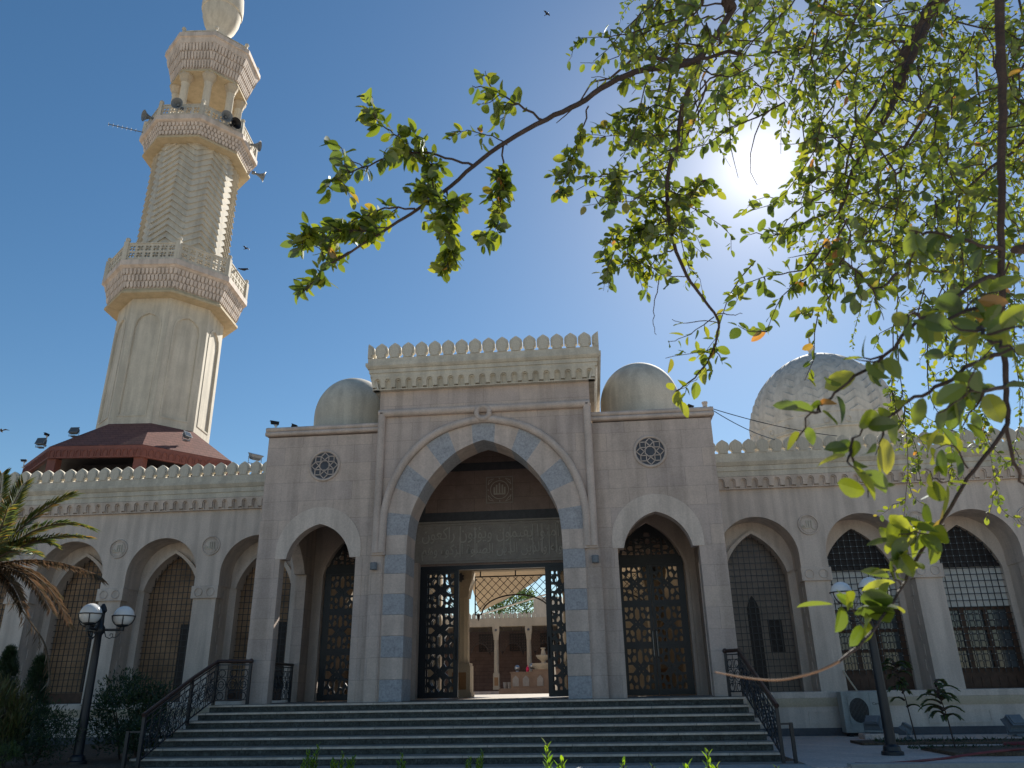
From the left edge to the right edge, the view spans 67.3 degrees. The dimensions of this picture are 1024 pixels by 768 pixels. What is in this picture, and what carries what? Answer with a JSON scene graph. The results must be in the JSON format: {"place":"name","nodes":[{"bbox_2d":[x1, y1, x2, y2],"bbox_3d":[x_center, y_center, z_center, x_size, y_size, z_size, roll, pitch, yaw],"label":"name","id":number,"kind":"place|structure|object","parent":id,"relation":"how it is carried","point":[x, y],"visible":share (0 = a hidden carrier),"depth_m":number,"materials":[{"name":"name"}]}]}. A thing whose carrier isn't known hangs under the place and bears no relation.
{"place":"outdoors","nodes":[
{"label":"outdoors","id":0,"kind":"place"},
{"bbox_2d":[0,743,159,767],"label":"garden soil","id":1,"kind":"structure","parent":0,"point":[102,759],"depth_m":16.69,"materials":[{"name":"brown soil"}]},
{"bbox_2d":[0,643,21,748],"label":"columnar conifer","id":2,"kind":"object","parent":1,"relation":"on","point":[9,664],"visible":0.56,"depth_m":18.35,"materials":[{"name":"green plant"}]},
{"bbox_2d":[0,672,38,746],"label":"grassy shrub","id":3,"kind":"object","parent":1,"relation":"on","point":[8,721],"visible":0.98,"depth_m":15.35,"materials":[{"name":"green plant"}]},
{"bbox_2d":[3,651,51,756],"bbox_3d":[-11.161,7.433,17.901,1.020,2.322,1.011,11,-25,-28],"label":"columnar conifer","id":4,"kind":"object","parent":1,"relation":"on","point":[35,683],"visible":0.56,"depth_m":17.96,"materials":[{"name":"green plant"}]},
{"bbox_2d":[0,691,93,766],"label":"spreading shrub","id":5,"kind":"object","parent":1,"relation":"on","point":[48,735],"visible":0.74,"depth_m":15.61,"materials":[{"name":"green plant"}]},
{"bbox_2d":[0,468,108,698],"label":"date palm","id":6,"kind":"object","parent":1,"relation":"on","point":[11,547],"visible":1,"depth_m":15.68,"materials":[{"name":"green plant"}]},
{"bbox_2d":[65,603,135,764],"bbox_3d":[-8.867,6.206,16.052,1.229,3.150,1.149,-3,-22,5],"label":"lamp post","id":7,"kind":"object","parent":1,"relation":"on","point":[91,616],"visible":1,"depth_m":16.13,"materials":[{"name":"black metal"}]},
{"bbox_2d":[81,666,175,759],"bbox_3d":[-8.395,7.221,16.909,2.062,1.998,1.755,-3,-22,5],"label":"round shrub","id":8,"kind":"object","parent":1,"relation":"on","point":[129,694],"visible":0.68,"depth_m":16.77,"materials":[{"name":"green plant"}]},
{"bbox_2d":[100,707,182,758],"bbox_3d":[-7.744,7.337,16.209,1.432,1.157,1.349,-8,-23,18],"label":"spreading shrub","id":9,"kind":"object","parent":1,"relation":"on","point":[133,747],"visible":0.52,"depth_m":15.98,"materials":[{"name":"green plant"}]},
{"bbox_2d":[240,695,746,704],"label":"porch floor","id":10,"kind":"structure","parent":0,"point":[745,700],"depth_m":18.64,"materials":[{"name":"stone"}]},
{"bbox_2d":[272,662,293,701],"bbox_3d":[-6.022,7.630,19.657,0.065,0.962,2.110,-3,-22,5],"label":"porch railing","id":11,"kind":"object","parent":10,"relation":"on","point":[285,694],"visible":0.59,"depth_m":20.11,"materials":[{"name":"black metal"}]},
{"bbox_2d":[241,331,741,703],"bbox_3d":[-0.472,3.784,21.052,11.668,8.960,5.200,-3,-22,5],"label":"entrance gatehouse","id":12,"kind":"object","parent":10,"relation":"on","point":[408,473],"visible":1,"depth_m":19.82,"materials":[{"name":"stone"}]},
{"bbox_2d":[270,420,278,427],"bbox_3d":[-6.346,1.093,20.524,0.245,0.205,0.120,12,-25,-30],"label":"security camera","id":13,"kind":"object","parent":12,"relation":"on","point":[275,423],"visible":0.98,"depth_m":20.52,"materials":[{"name":"black paint"}]},
{"bbox_2d":[309,450,339,480],"bbox_3d":[-4.852,2.111,19.907,0.836,0.837,0.067,-3,-22,5],"label":"rosette window","id":14,"kind":"structure","parent":12,"relation":"in","point":[324,465],"depth_m":19.90,"materials":[{"name":"stone"}]},
{"bbox_2d":[317,574,354,700],"bbox_3d":[-4.915,7.072,21.635,0.935,3.380,0.133,-3,-22,5],"label":"lattice door leaf","id":15,"kind":"structure","parent":12,"relation":"in","point":[342,611],"depth_m":21.62,"materials":[{"name":"black metal"}]},
{"bbox_2d":[370,562,376,569],"bbox_3d":[-3.335,4.392,18.535,0.170,0.170,0.180,-3,-22,5],"label":"wall light","id":16,"kind":"object","parent":12,"relation":"attached to","point":[373,565],"visible":1,"depth_m":18.46,"materials":[{"name":"grey paint"}]},
{"bbox_2d":[417,570,458,698],"bbox_3d":[-2.078,6.910,21.391,1.180,3.390,0.134,-3,-22,5],"label":"lattice door leaf","id":17,"kind":"structure","parent":12,"relation":"in","point":[422,650],"depth_m":21.37,"materials":[{"name":"black metal"}]},
{"bbox_2d":[425,574,453,691],"bbox_3d":[-2.061,6.971,21.546,1.120,3.390,0.060,-3,-22,5],"label":"lattice door leaf","id":18,"kind":"structure","parent":12,"relation":"in","point":[430,574],"depth_m":21.54,"materials":[{"name":"black metal"}]},
{"bbox_2d":[545,567,568,695],"bbox_3d":[1.514,6.722,21.076,1.120,3.390,0.134,-3,-22,5],"label":"lattice door leaf","id":19,"kind":"structure","parent":12,"relation":"in","point":[560,607],"depth_m":21.08,"materials":[{"name":"black metal"}]},
{"bbox_2d":[550,571,565,689],"bbox_3d":[1.530,6.783,21.230,1.060,3.390,0.060,-3,-22,5],"label":"lattice door leaf","id":20,"kind":"structure","parent":12,"relation":"in","point":[550,571],"depth_m":21.26,"materials":[{"name":"black metal"}]},
{"bbox_2d":[592,555,598,562],"bbox_3d":[1.958,4.115,18.071,0.170,0.170,0.180,-3,-22,5],"label":"wall light","id":21,"kind":"object","parent":12,"relation":"attached to","point":[595,558],"visible":1,"depth_m":18.00,"materials":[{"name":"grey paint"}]},
{"bbox_2d":[619,565,658,694],"bbox_3d":[3.382,6.638,20.907,0.935,3.380,0.133,-3,-22,5],"label":"lattice door leaf","id":22,"kind":"structure","parent":12,"relation":"in","point":[638,603],"depth_m":20.88,"materials":[{"name":"black metal"}]},
{"bbox_2d":[633,435,666,467],"bbox_3d":[3.445,1.677,19.178,0.836,0.837,0.067,-3,-22,5],"label":"rosette window","id":23,"kind":"structure","parent":12,"relation":"in","point":[650,451],"depth_m":19.17,"materials":[{"name":"stone"}]},
{"bbox_2d":[649,563,695,694],"bbox_3d":[4.322,6.589,20.824,0.935,3.380,0.133,-3,-22,5],"label":"lattice door leaf","id":24,"kind":"structure","parent":12,"relation":"in","point":[682,602],"depth_m":20.80,"materials":[{"name":"black metal"}]},
{"bbox_2d":[702,401,707,406],"bbox_3d":[4.924,0.560,19.631,0.260,0.210,0.260,-3,-22,5],"label":"cable mount","id":25,"kind":"object","parent":12,"relation":"attached to","point":[704,403],"visible":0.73,"depth_m":19.60,"materials":[{"name":"beige paint"}]},
{"bbox_2d":[713,410,774,439],"bbox_3d":[6.431,1.133,21.296,0.020,0.318,4.768,-17,-27,34],"label":"cable","id":26,"kind":"object","parent":25,"relation":"attached to","point":[741,426],"visible":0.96,"depth_m":21.04,"materials":[{"name":"black plastic"}]},
{"bbox_2d":[714,409,835,435],"bbox_3d":[7.338,1.073,21.221,5.939,0.338,0.020,15,-27,-34],"label":"cable","id":27,"kind":"object","parent":25,"relation":"attached to","point":[767,423],"visible":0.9,"depth_m":20.83,"materials":[{"name":"black plastic"}]},
{"bbox_2d":[315,693,694,701],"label":"courtyard floor","id":28,"kind":"structure","parent":0,"point":[498,696],"depth_m":23.79,"materials":[{"name":"stone"}]},
{"bbox_2d":[441,611,564,693],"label":"courtyard gallery","id":29,"kind":"object","parent":28,"relation":"on","point":[501,647],"visible":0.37,"depth_m":45.22,"materials":[{"name":"beige stone"}]},
{"bbox_2d":[485,588,536,617],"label":"courtyard tree","id":30,"kind":"object","parent":28,"relation":"on","point":[519,597],"visible":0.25,"depth_m":55.24,"materials":[{"name":"green plant"}]},
{"bbox_2d":[480,594,556,689],"bbox_3d":[0.161,10.689,31.712,3.295,3.953,0.074,-3,-22,5],"label":"sail pole","id":31,"kind":"object","parent":28,"relation":"on","point":[519,603],"visible":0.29,"depth_m":32.26,"materials":[{"name":"white metal"}]},
{"bbox_2d":[473,571,544,611],"bbox_3d":[0.137,7.211,30.547,3.405,3.158,4.502,-3,-22,5],"label":"shade sail","id":32,"kind":"object","parent":31,"relation":"attached to","point":[502,588],"visible":0.28,"depth_m":31.25,"materials":[{"name":"beige fabric"}]},
{"bbox_2d":[499,648,562,693],"bbox_3d":[1.955,14.637,39.360,5.100,2.180,1.800,-3,-22,5],"label":"ablution fountain","id":33,"kind":"object","parent":28,"relation":"on","point":[535,680],"visible":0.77,"depth_m":38.94,"materials":[{"name":"brown stone"}]},
{"bbox_2d":[514,665,519,671],"bbox_3d":[0.272,14.660,39.642,0.300,0.340,0.292,-3,-22,5],"label":"metal dish","id":34,"kind":"object","parent":33,"relation":"on","point":[517,668],"visible":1,"depth_m":39.54,"materials":[{"name":"metal"}]},
{"bbox_2d":[533,597,562,616],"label":"stair tower","id":35,"kind":"structure","parent":28,"relation":"on","point":[540,606],"depth_m":51.29,"materials":[{"name":"beige stone"}]},
{"bbox_2d":[749,337,905,451],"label":"domed hall","id":36,"kind":"structure","parent":28,"relation":"on","point":[860,395],"depth_m":32.96,"materials":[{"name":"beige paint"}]},
{"bbox_2d":[324,533,686,700],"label":"lattice doors","id":37,"kind":"structure","parent":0,"point":[467,580],"depth_m":25.55,"materials":[{"name":"metal"}]},
{"bbox_2d":[0,0,1023,618],"label":"sky","id":38,"kind":"structure","parent":0,"point":[74,184],"materials":[{"name":"blue"}]},
{"bbox_2d":[430,764,814,767],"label":"pavement","id":39,"kind":"structure","parent":0,"point":[749,766],"depth_m":13.25,"materials":[{"name":"stone"}]},
{"bbox_2d":[858,733,898,739],"bbox_3d":[8.989,8.637,18.870,0.800,0.120,0.500,-3,-22,5],"label":"concrete block","id":40,"kind":"object","parent":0,"point":[866,736],"depth_m":18.66,"materials":[{"name":"grey concrete"}]},
{"bbox_2d":[863,715,882,733],"bbox_3d":[8.928,8.411,18.981,0.492,0.425,0.357,-19,-28,39],"label":"floodlight","id":41,"kind":"object","parent":40,"relation":"on","point":[872,722],"visible":0.79,"depth_m":18.91,"materials":[{"name":"grey paint"}]},
{"bbox_2d":[767,734,1023,767],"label":"paving","id":42,"kind":"structure","parent":0,"point":[828,751],"depth_m":15.37,"materials":[{"name":"grey stone"}]},
{"bbox_2d":[836,670,882,736],"bbox_3d":[9.199,8.515,20.705,1.090,1.692,1.652,-3,-22,5],"label":"air conditioner","id":43,"kind":"object","parent":42,"relation":"on","point":[856,707],"visible":0.65,"depth_m":19.91,"materials":[{"name":"white plastic"}]},
{"bbox_2d":[829,577,903,755],"bbox_3d":[7.185,5.488,15.081,1.230,3.245,1.130,-3,-22,5],"label":"lamp post","id":44,"kind":"object","parent":42,"relation":"on","point":[891,747],"visible":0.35,"depth_m":15.01,"materials":[{"name":"black metal"}]},
{"bbox_2d":[714,426,1023,736],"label":"arcade wing","id":45,"kind":"structure","parent":42,"relation":"on","point":[800,526],"depth_m":22.28,"materials":[{"name":"beige stone"}]},
{"bbox_2d":[728,537,800,691],"bbox_3d":[7.276,6.747,22.809,1.860,4.430,0.030,-3,-22,5],"label":"window","id":46,"kind":"structure","parent":45,"relation":"in","point":[749,540],"depth_m":22.85,"materials":[{"name":"glass"}]},
{"bbox_2d":[835,609,914,690],"bbox_3d":[10.293,7.609,22.075,2.000,2.190,0.095,-3,-22,5],"label":"window","id":47,"kind":"structure","parent":45,"relation":"in","point":[862,681],"depth_m":21.99,"materials":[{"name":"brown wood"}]},
{"bbox_2d":[949,606,1023,688],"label":"window","id":48,"kind":"structure","parent":45,"relation":"in","point":[975,679],"depth_m":21.76,"materials":[{"name":"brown wood"}]},
{"bbox_2d":[881,658,921,739],"bbox_3d":[9.279,7.465,18.284,0.797,1.820,0.906,-20,-29,40],"label":"sapling","id":49,"kind":"object","parent":42,"relation":"on","point":[901,684],"visible":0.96,"depth_m":18.45,"materials":[{"name":"green plant"}]},
{"bbox_2d":[898,722,912,738],"bbox_3d":[9.605,8.434,18.728,0.317,0.374,0.438,-13,-25,28],"label":"floodlight","id":50,"kind":"object","parent":42,"relation":"on","point":[907,728],"visible":0.95,"depth_m":18.62,"materials":[{"name":"grey paint"}]},
{"bbox_2d":[847,761,1023,767],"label":"kerb","id":51,"kind":"structure","parent":42,"relation":"on","point":[1006,764],"depth_m":12.45,"materials":[{"name":"concrete"}]},
{"bbox_2d":[850,738,1023,756],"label":"soil bed","id":52,"kind":"object","parent":42,"relation":"on","point":[953,751],"visible":0.8,"depth_m":15.40,"materials":[{"name":"brown soil"}]},
{"bbox_2d":[916,679,965,747],"bbox_3d":[8.635,6.598,15.384,0.854,1.318,0.798,8,-23,-22],"label":"sapling","id":53,"kind":"object","parent":52,"relation":"on","point":[941,698],"visible":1,"depth_m":15.47,"materials":[{"name":"green plant"}]},
{"bbox_2d":[869,735,1023,748],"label":"ground cover","id":54,"kind":"object","parent":52,"relation":"on","point":[934,740],"visible":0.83,"depth_m":16.90,"materials":[{"name":"green plant"}]},
{"bbox_2d":[855,748,1023,762],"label":"garden hose","id":55,"kind":"object","parent":42,"relation":"on","point":[970,754],"visible":0.73,"depth_m":13.69,"materials":[{"name":"rubber"}]},
{"bbox_2d":[1000,714,1023,735],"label":"floodlight","id":56,"kind":"object","parent":42,"relation":"on","point":[1013,722],"visible":1,"depth_m":18.85,"materials":[{"name":"grey paint"}]},
{"bbox_2d":[1003,741,1023,744],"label":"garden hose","id":57,"kind":"object","parent":42,"relation":"on","point":[1015,743],"visible":0.78,"depth_m":16.18,"materials":[{"name":"red rubber"}]},
{"bbox_3d":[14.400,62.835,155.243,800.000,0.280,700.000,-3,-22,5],"label":"ground","id":58,"kind":"structure","parent":0,"visible":0},
{"bbox_2d":[0,461,295,744],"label":"arcade wing","id":59,"kind":"structure","parent":58,"relation":"on","point":[171,559],"depth_m":24.30,"materials":[{"name":"beige stone"}]},
{"bbox_2d":[0,581,6,627],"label":"window","id":60,"kind":"structure","parent":59,"relation":"in","point":[3,594],"depth_m":25.21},
{"bbox_2d":[45,561,101,693],"bbox_3d":[-13.734,7.847,24.653,1.860,4.430,0.030,-3,-22,5],"label":"window","id":61,"kind":"structure","parent":59,"relation":"in","point":[91,563],"depth_m":24.54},
{"bbox_2d":[22,423,238,482],"bbox_3d":[-15.508,4.363,32.522,8.730,4.420,8.730,-3,-22,5],"label":"octagonal canopy","id":62,"kind":"object","parent":59,"relation":"on","point":[124,446],"visible":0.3,"depth_m":29.64,"materials":[{"name":"red"}]},
{"bbox_2d":[20,459,26,467],"bbox_3d":[-19.544,3.178,30.730,0.245,0.335,0.120,2,-22,-6],"label":"security camera","id":63,"kind":"object","parent":62,"relation":"attached to","point":[24,461],"visible":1,"depth_m":30.74,"materials":[{"name":"white paint"}]},
{"bbox_2d":[34,438,46,448],"bbox_3d":[-17.618,2.203,28.783,0.411,0.392,0.242,-2,-22,3],"label":"floodlight","id":64,"kind":"object","parent":62,"relation":"attached to","point":[40,442],"visible":1,"depth_m":28.74,"materials":[{"name":"grey paint"}]},
{"bbox_2d":[68,427,79,437],"bbox_3d":[-17.028,1.866,29.917,0.411,0.393,0.255,-1,-22,1],"label":"floodlight","id":65,"kind":"object","parent":62,"relation":"attached to","point":[73,431],"visible":1,"depth_m":29.87,"materials":[{"name":"grey paint"}]},
{"bbox_2d":[182,431,192,441],"bbox_3d":[-12.947,2.079,30.634,0.268,0.393,0.411,-9,-23,20],"label":"floodlight","id":66,"kind":"object","parent":62,"relation":"attached to","point":[187,435],"visible":1,"depth_m":30.57,"materials":[{"name":"grey paint"}]},
{"bbox_2d":[138,557,194,691],"bbox_3d":[-10.720,7.689,24.389,1.860,4.430,0.030,-3,-22,5],"label":"window","id":67,"kind":"structure","parent":59,"relation":"in","point":[175,566],"depth_m":24.45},
{"bbox_2d":[96,0,260,443],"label":"minaret","id":68,"kind":"object","parent":59,"relation":"on","point":[176,287],"visible":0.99,"depth_m":35.17,"materials":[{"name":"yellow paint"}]},
{"bbox_2d":[108,123,142,132],"bbox_3d":[-18.912,-12.540,37.740,1.610,0.200,0.043,8,-23,-22],"label":"yagi antenna","id":69,"kind":"object","parent":68,"relation":"attached to","point":[124,127],"visible":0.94,"depth_m":37.70,"materials":[{"name":"grey paint"}]},
{"bbox_2d":[141,110,153,120],"bbox_3d":[-17.640,-12.855,37.286,0.731,0.561,0.546,39,-44,-58],"label":"horn loudspeaker","id":70,"kind":"object","parent":68,"relation":"attached to","point":[145,115],"visible":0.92,"depth_m":37.19,"materials":[{"name":"grey paint"}]},
{"bbox_2d":[171,98,183,109],"bbox_3d":[-15.936,-13.200,36.627,0.546,0.561,0.731,5,-22,-16],"label":"horn loudspeaker","id":71,"kind":"object","parent":68,"relation":"attached to","point":[176,103],"visible":1,"depth_m":36.47,"materials":[{"name":"grey paint"}]},
{"bbox_2d":[220,110,232,121],"bbox_3d":[-13.987,-12.902,37.274,0.546,0.561,0.732,35,-41,-56],"label":"horn loudspeaker","id":72,"kind":"object","parent":68,"relation":"attached to","point":[227,115],"visible":1,"depth_m":37.28,"materials":[{"name":"grey paint"}]},
{"bbox_2d":[228,117,241,128],"bbox_3d":[-13.584,-12.641,37.680,0.546,0.562,0.732,15,-26,-34],"label":"horn loudspeaker","id":73,"kind":"object","parent":68,"relation":"attached to","point":[236,122],"visible":0.98,"depth_m":37.61,"materials":[{"name":"black plastic"}]},
{"bbox_2d":[251,141,261,151],"bbox_3d":[-13.190,-12.148,39.404,0.721,0.562,0.562,-3,-22,5],"label":"horn loudspeaker","id":74,"kind":"object","parent":68,"relation":"attached to","point":[258,146],"visible":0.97,"depth_m":39.36,"materials":[{"name":"grey paint"}]},
{"bbox_2d":[251,171,265,181],"bbox_3d":[-13.111,-10.733,39.859,0.731,0.561,0.546,1,-22,-6],"label":"horn loudspeaker","id":75,"kind":"object","parent":68,"relation":"attached to","point":[261,176],"visible":1,"depth_m":39.72,"materials":[{"name":"grey paint"}]},
{"bbox_2d":[248,452,263,463],"bbox_3d":[-9.195,2.675,27.554,0.378,0.456,0.520,-20,-29,40],"label":"floodlight","id":76,"kind":"object","parent":59,"relation":"attached to","point":[254,456],"visible":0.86,"depth_m":27.47,"materials":[{"name":"grey paint"}]},
{"bbox_2d":[231,567,290,689],"bbox_3d":[-7.696,7.531,24.123,1.860,4.430,0.030,-3,-22,5],"label":"window","id":77,"kind":"structure","parent":59,"relation":"in","point":[248,593],"depth_m":24.21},
{"bbox_2d":[300,743,319,767],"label":"oleander sprig","id":78,"kind":"object","parent":58,"relation":"on","point":[312,762],"visible":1,"depth_m":8.40,"materials":[{"name":"green plant"}]},
{"bbox_2d":[330,751,355,767],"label":"oleander sprig","id":79,"kind":"object","parent":58,"relation":"on","point":[332,763],"visible":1,"depth_m":8.39,"materials":[{"name":"green plant"}]},
{"bbox_2d":[396,753,406,767],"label":"oleander sprig","id":80,"kind":"object","parent":58,"relation":"on","point":[402,764],"visible":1,"depth_m":8.32,"materials":[{"name":"green plant"}]},
{"bbox_2d":[129,696,800,767],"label":"entrance steps","id":81,"kind":"structure","parent":58,"relation":"on","point":[614,731],"depth_m":15.35,"materials":[{"name":"grey stone"}]},
{"bbox_2d":[121,658,253,767],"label":"stair railing","id":82,"kind":"object","parent":81,"relation":"on","point":[146,714],"visible":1,"depth_m":16.43,"materials":[{"name":"black metal"}]},
{"bbox_2d":[722,648,797,762],"bbox_3d":[4.842,6.250,15.279,0.308,2.050,3.372,-1,-22,0],"label":"stair railing","id":83,"kind":"object","parent":81,"relation":"on","point":[754,692],"visible":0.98,"depth_m":15.02,"materials":[{"name":"black metal"}]},
{"bbox_2d":[464,748,484,767],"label":"oleander sprig","id":84,"kind":"object","parent":58,"relation":"on","point":[477,762],"visible":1,"depth_m":8.24,"materials":[{"name":"green plant"}]},
{"bbox_2d":[542,738,566,767],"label":"oleander sprig","id":85,"kind":"object","parent":58,"relation":"on","point":[548,764],"visible":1,"depth_m":3.67,"materials":[{"name":"green plant"}]},
{"bbox_2d":[620,756,626,767],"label":"oleander sprig","id":86,"kind":"object","parent":58,"relation":"on","point":[623,761],"visible":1,"depth_m":3.66,"materials":[{"name":"green plant"}]},
{"bbox_2d":[682,748,718,767],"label":"oleander sprig","id":87,"kind":"object","parent":58,"relation":"on","point":[708,757],"visible":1,"depth_m":3.61,"materials":[{"name":"green plant"}]},
{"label":"forecourt","id":88,"kind":"structure","parent":0,"visible":0},
{"bbox_2d":[280,0,1023,680],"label":"jujube tree","id":89,"kind":"object","parent":88,"relation":"on","point":[990,320],"visible":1,"depth_m":2.53,"materials":[{"name":"green plant"}]}
]}

